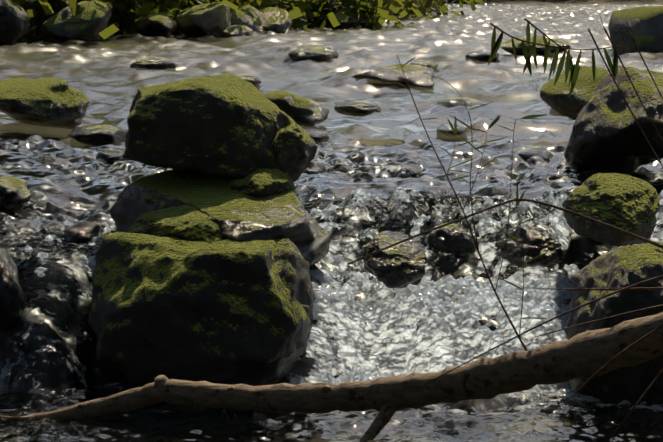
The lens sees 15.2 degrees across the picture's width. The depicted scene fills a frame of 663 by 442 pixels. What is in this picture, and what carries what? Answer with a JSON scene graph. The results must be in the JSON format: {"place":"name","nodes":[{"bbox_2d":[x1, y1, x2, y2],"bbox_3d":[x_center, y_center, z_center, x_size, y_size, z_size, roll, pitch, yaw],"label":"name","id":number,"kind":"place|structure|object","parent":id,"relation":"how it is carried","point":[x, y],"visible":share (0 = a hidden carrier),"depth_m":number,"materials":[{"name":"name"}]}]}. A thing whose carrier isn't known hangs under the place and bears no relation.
{"place":"outdoors","nodes":[
{"label":"outdoors","id":0,"kind":"place"},
{"bbox_2d":[128,205,222,242],"bbox_3d":[-0.229,0.014,4.227,0.231,0.101,0.420,0,5,-1],"label":"ledge rock","id":1,"kind":"object","parent":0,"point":[188,223],"visible":0.31,"depth_m":4.08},
{"bbox_2d":[144,187,183,200],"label":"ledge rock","id":2,"kind":"object","parent":1,"relation":"on","point":[148,198],"visible":0.02,"depth_m":4.26,"materials":[{"name":"stone"}]},
{"bbox_2d":[272,122,310,171],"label":"rock","id":3,"kind":"object","parent":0,"point":[291,145],"visible":0.58,"depth_m":4.33,"materials":[{"name":"stone"}]},
{"bbox_2d":[0,206,605,377],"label":"stream bed","id":4,"kind":"object","parent":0,"point":[577,249],"visible":0.02,"depth_m":4.31,"materials":[{"name":"grey stone"}]},
{"bbox_2d":[0,248,24,330],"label":"rock","id":5,"kind":"object","parent":4,"relation":"on","point":[12,303],"visible":0.44,"depth_m":3.95,"materials":[{"name":"grey stone"}]},
{"bbox_2d":[0,176,30,211],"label":"rock","id":6,"kind":"object","parent":4,"relation":"on","point":[15,192],"visible":0.92,"depth_m":4.77,"materials":[{"name":"green stone"}]},
{"bbox_2d":[88,232,310,388],"bbox_3d":[-0.211,0.163,4.027,0.356,0.299,0.420,0,5,-1],"label":"mossy boulder","id":7,"kind":"object","parent":4,"relation":"on","point":[228,312],"visible":0.92,"depth_m":3.85,"materials":[{"name":"green stone"}]},
{"bbox_2d":[275,237,314,330],"bbox_3d":[-0.107,0.125,4.090,0.159,0.217,0.300,0,5,-1],"label":"rock","id":8,"kind":"object","parent":7,"relation":"on","point":[295,276],"visible":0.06,"depth_m":4.03,"materials":[{"name":"stone"}]},
{"bbox_2d":[109,169,314,243],"bbox_3d":[-0.211,-0.001,4.348,0.361,0.176,0.620,0,5,-1],"label":"rock slab","id":9,"kind":"object","parent":4,"relation":"on","point":[236,215],"visible":0.48,"depth_m":4.20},
{"bbox_2d":[123,73,317,181],"bbox_3d":[-0.198,-0.165,4.478,0.348,0.198,0.450,0,5,-1],"label":"boulder","id":10,"kind":"object","parent":9,"relation":"on","point":[227,125],"visible":0.88,"depth_m":4.27,"materials":[{"name":"green stone"}]},
{"bbox_2d":[228,168,295,197],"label":"ledge rock","id":11,"kind":"object","parent":9,"relation":"on","point":[257,183],"visible":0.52,"depth_m":4.24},
{"bbox_2d":[563,173,659,246],"bbox_3d":[0.474,-0.019,4.221,0.160,0.123,0.320,0,5,-1],"label":"mossy rock","id":12,"kind":"object","parent":4,"relation":"on","point":[628,203],"visible":0.98,"depth_m":4.13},
{"bbox_2d":[567,241,662,404],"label":"rock","id":13,"kind":"object","parent":4,"relation":"on","point":[623,266],"visible":0.52,"depth_m":3.78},
{"bbox_2d":[0,135,662,441],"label":"water","id":14,"kind":"structure","parent":0,"point":[352,195],"depth_m":4.09,"materials":[{"name":"grey liquid"}]},
{"bbox_2d":[58,221,100,243],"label":"wet rock","id":15,"kind":"object","parent":14,"relation":"on","point":[82,231],"visible":0.92,"depth_m":4.31,"materials":[{"name":"grey stone"}]},
{"bbox_2d":[96,148,124,160],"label":"rock","id":16,"kind":"object","parent":14,"relation":"on","point":[111,154],"visible":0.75,"depth_m":5.68,"materials":[{"name":"grey stone"}]},
{"bbox_2d":[295,210,331,265],"bbox_3d":[-0.054,0.030,4.251,0.112,0.112,0.300,0,5,-1],"label":"rock slab","id":17,"kind":"object","parent":14,"relation":"on","point":[315,251],"visible":0.21,"depth_m":4.21,"materials":[{"name":"grey stone"}]},
{"bbox_2d":[23,312,662,441],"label":"fallen branch","id":18,"kind":"object","parent":14,"relation":"on","point":[587,354],"visible":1,"depth_m":3.47,"materials":[{"name":"brown wood"}]},
{"bbox_2d":[361,231,427,288],"bbox_3d":[0.107,0.067,4.204,0.111,0.089,0.180,0,5,-1],"label":"wet rock","id":19,"kind":"object","parent":14,"relation":"on","point":[400,265],"visible":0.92,"depth_m":4.15,"materials":[{"name":"grey stone"}]},
{"bbox_2d":[401,163,421,174],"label":"rock","id":20,"kind":"object","parent":14,"relation":"on","point":[415,170],"visible":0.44,"depth_m":5.26,"materials":[{"name":"grey stone"}]},
{"bbox_2d":[427,222,479,253],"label":"wet rock","id":21,"kind":"object","parent":14,"relation":"on","point":[452,238],"visible":0.85,"depth_m":4.27,"materials":[{"name":"black stone"}]},
{"bbox_2d":[441,394,511,412],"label":"pool rock","id":22,"kind":"object","parent":14,"relation":"on","point":[499,403],"visible":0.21,"depth_m":3.75,"materials":[{"name":"grey stone"}]},
{"bbox_2d":[348,14,662,441],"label":"twigs","id":23,"kind":"object","parent":14,"relation":"on","point":[601,223],"depth_m":3.79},
{"bbox_2d":[495,226,563,267],"bbox_3d":[0.340,0.044,4.269,0.120,0.075,0.180,0,5,-1],"label":"wet rock","id":24,"kind":"object","parent":14,"relation":"on","point":[535,242],"visible":0.96,"depth_m":4.21,"materials":[{"name":"black stone"}]},
{"bbox_2d":[511,146,552,160],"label":"rock","id":25,"kind":"object","parent":14,"relation":"on","point":[528,152],"visible":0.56,"depth_m":5.67,"materials":[{"name":"grey stone"}]},
{"bbox_2d":[564,66,662,173],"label":"rock","id":26,"kind":"object","parent":14,"relation":"on","point":[606,135],"visible":0.92,"depth_m":5.10,"materials":[{"name":"grey stone"}]},
{"bbox_2d":[0,3,662,147],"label":"water","id":27,"kind":"structure","parent":0,"point":[105,79],"depth_m":10.18,"materials":[{"name":"grey liquid"}]},
{"bbox_2d":[0,0,29,45],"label":"rock","id":28,"kind":"object","parent":27,"relation":"on","point":[14,22],"visible":0.88,"depth_m":12.82,"materials":[{"name":"grey stone"}]},
{"bbox_2d":[0,78,88,128],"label":"mossy rock","id":29,"kind":"object","parent":27,"relation":"on","point":[52,102],"visible":0.9,"depth_m":6.57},
{"bbox_2d":[42,0,111,42],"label":"rock","id":30,"kind":"object","parent":27,"relation":"on","point":[90,21],"visible":0.73,"depth_m":13.43,"materials":[{"name":"stone"}]},
{"bbox_2d":[69,124,127,144],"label":"rock","id":31,"kind":"object","parent":27,"relation":"on","point":[96,134],"visible":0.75,"depth_m":6.27,"materials":[{"name":"grey stone"}]},
{"bbox_2d":[130,56,176,69],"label":"rock","id":32,"kind":"object","parent":27,"relation":"on","point":[154,63],"visible":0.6,"depth_m":9.90,"materials":[{"name":"grey stone"}]},
{"bbox_2d":[136,12,175,36],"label":"rock","id":33,"kind":"object","parent":27,"relation":"on","point":[163,24],"visible":0.88,"depth_m":14.09,"materials":[{"name":"grey stone"}]},
{"bbox_2d":[176,2,230,37],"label":"rock","id":34,"kind":"object","parent":27,"relation":"on","point":[208,19],"visible":0.75,"depth_m":14.50,"materials":[{"name":"grey stone"}]},
{"bbox_2d":[223,25,253,36],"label":"rock","id":35,"kind":"object","parent":27,"relation":"on","point":[236,30],"visible":0.77,"depth_m":14.24,"materials":[{"name":"grey stone"}]},
{"bbox_2d":[233,73,260,85],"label":"rock","id":36,"kind":"object","parent":27,"relation":"on","point":[253,80],"visible":0.29,"depth_m":8.59,"materials":[{"name":"grey stone"}]},
{"bbox_2d":[259,7,291,33],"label":"rock","id":37,"kind":"object","parent":27,"relation":"on","point":[276,20],"visible":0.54,"depth_m":15.20,"materials":[{"name":"stone"}]},
{"bbox_2d":[264,90,329,126],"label":"rock","id":38,"kind":"object","parent":27,"relation":"on","point":[300,110],"visible":0.58,"depth_m":6.65,"materials":[{"name":"grey stone"}]},
{"bbox_2d":[288,45,338,60],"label":"rock","id":39,"kind":"object","parent":27,"relation":"on","point":[317,52],"visible":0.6,"depth_m":10.75,"materials":[{"name":"grey stone"}]},
{"bbox_2d":[304,128,328,141],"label":"rock","id":40,"kind":"object","parent":27,"relation":"on","point":[317,135],"visible":0.38,"depth_m":6.26,"materials":[{"name":"grey stone"}]},
{"bbox_2d":[333,9,369,28],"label":"bank stone","id":41,"kind":"object","parent":27,"relation":"on","point":[360,20],"visible":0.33,"depth_m":17.16,"materials":[{"name":"grey stone"}]},
{"bbox_2d":[334,100,380,115],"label":"rock","id":42,"kind":"object","parent":27,"relation":"on","point":[356,108],"visible":0.98,"depth_m":7.24,"materials":[{"name":"grey stone"}]},
{"bbox_2d":[352,64,434,87],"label":"rock","id":43,"kind":"object","parent":27,"relation":"on","point":[417,75],"visible":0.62,"depth_m":8.63,"materials":[{"name":"grey stone"}]},
{"bbox_2d":[409,60,437,69],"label":"rock","id":44,"kind":"object","parent":27,"relation":"on","point":[430,64],"visible":0.48,"depth_m":10.16,"materials":[{"name":"grey stone"}]},
{"bbox_2d":[437,123,465,135],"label":"rock","id":45,"kind":"object","parent":27,"relation":"on","point":[445,128],"visible":0.83,"depth_m":6.55,"materials":[{"name":"grey stone"}]},
{"bbox_2d":[436,96,486,107],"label":"rock","id":46,"kind":"object","parent":27,"relation":"on","point":[453,102],"visible":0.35,"depth_m":7.37,"materials":[{"name":"grey stone"}]},
{"bbox_2d":[465,49,498,61],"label":"rock","id":47,"kind":"object","parent":27,"relation":"on","point":[482,55],"visible":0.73,"depth_m":10.83,"materials":[{"name":"grey stone"}]},
{"bbox_2d":[500,37,570,54],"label":"rock","id":48,"kind":"object","parent":27,"relation":"on","point":[506,46],"visible":0.67,"depth_m":11.05,"materials":[{"name":"grey stone"}]},
{"bbox_2d":[540,66,608,115],"bbox_3d":[0.753,-0.385,7.443,0.260,0.156,0.500,0,5,-1],"label":"rock","id":49,"kind":"object","parent":27,"relation":"on","point":[557,98],"visible":0.48,"depth_m":7.34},
{"bbox_2d":[26,0,662,145],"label":"ground","id":50,"kind":"structure","parent":0,"point":[369,142],"depth_m":39.44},
{"bbox_2d":[11,0,118,42],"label":"bush leaves","id":51,"kind":"object","parent":50,"relation":"on","point":[103,34],"visible":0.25,"depth_m":13.33,"materials":[{"name":"green plant"}]},
{"bbox_2d":[24,0,151,42],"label":"bush leaves","id":52,"kind":"object","parent":50,"relation":"on","point":[56,9],"depth_m":14.10,"materials":[{"name":"green plant"}]},
{"bbox_2d":[29,0,168,34],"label":"bush leaves","id":53,"kind":"object","parent":50,"relation":"on","point":[143,11],"visible":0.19,"depth_m":14.53,"materials":[{"name":"green plant"}]},
{"bbox_2d":[61,0,238,35],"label":"bush leaves","id":54,"kind":"object","parent":50,"relation":"on","point":[161,7],"depth_m":14.76,"materials":[{"name":"green plant"}]},
{"bbox_2d":[124,0,306,31],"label":"bush leaves","id":55,"kind":"object","parent":50,"relation":"on","point":[295,13],"depth_m":15.45,"materials":[{"name":"green plant"}]},
{"bbox_2d":[229,4,264,32],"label":"bank boulder","id":56,"kind":"object","parent":50,"relation":"on","point":[248,15],"visible":0.17,"depth_m":15.05,"materials":[{"name":"stone"}]},
{"bbox_2d":[250,0,344,31],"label":"bush leaves","id":57,"kind":"object","parent":50,"relation":"on","point":[302,5],"depth_m":16.05,"materials":[{"name":"green plant"}]},
{"bbox_2d":[279,0,347,9],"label":"leaves","id":58,"kind":"object","parent":50,"relation":"on","point":[334,6],"depth_m":17.09,"materials":[{"name":"green plant"}]},
{"bbox_2d":[282,0,360,21],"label":"bush leaves","id":59,"kind":"object","parent":50,"relation":"on","point":[332,2],"depth_m":17.06,"materials":[{"name":"green plant"}]},
{"bbox_2d":[278,0,408,29],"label":"bush leaves","id":60,"kind":"object","parent":50,"relation":"on","point":[362,7],"depth_m":17.20,"materials":[{"name":"green plant"}]},
{"bbox_2d":[295,0,404,18],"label":"leaves","id":61,"kind":"object","parent":50,"relation":"on","point":[383,13],"depth_m":17.77,"materials":[{"name":"green plant"}]},
{"bbox_2d":[370,0,459,17],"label":"leaves","id":62,"kind":"object","parent":50,"relation":"on","point":[434,5],"depth_m":22.60,"materials":[{"name":"green plant"}]},
{"bbox_2d":[388,0,447,17],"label":"leaves","id":63,"kind":"object","parent":50,"relation":"on","point":[443,8],"visible":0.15,"depth_m":23.17,"materials":[{"name":"green plant"}]},
{"bbox_2d":[370,0,475,24],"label":"leaves","id":64,"kind":"object","parent":50,"relation":"on","point":[416,5],"depth_m":18.68,"materials":[{"name":"green plant"}]},
{"bbox_2d":[402,0,482,16],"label":"leaves","id":65,"kind":"object","parent":50,"relation":"on","point":[461,2],"depth_m":23.95,"materials":[{"name":"green plant"}]},
{"bbox_2d":[447,0,482,3],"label":"leaves","id":66,"kind":"object","parent":50,"relation":"on","point":[456,1],"visible":0.12,"depth_m":39.55,"materials":[{"name":"green plant"}]},
{"bbox_2d":[608,6,662,54],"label":"bank boulder","id":67,"kind":"object","parent":50,"relation":"on","point":[643,25],"visible":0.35,"depth_m":11.54,"materials":[{"name":"stone"}]}
]}

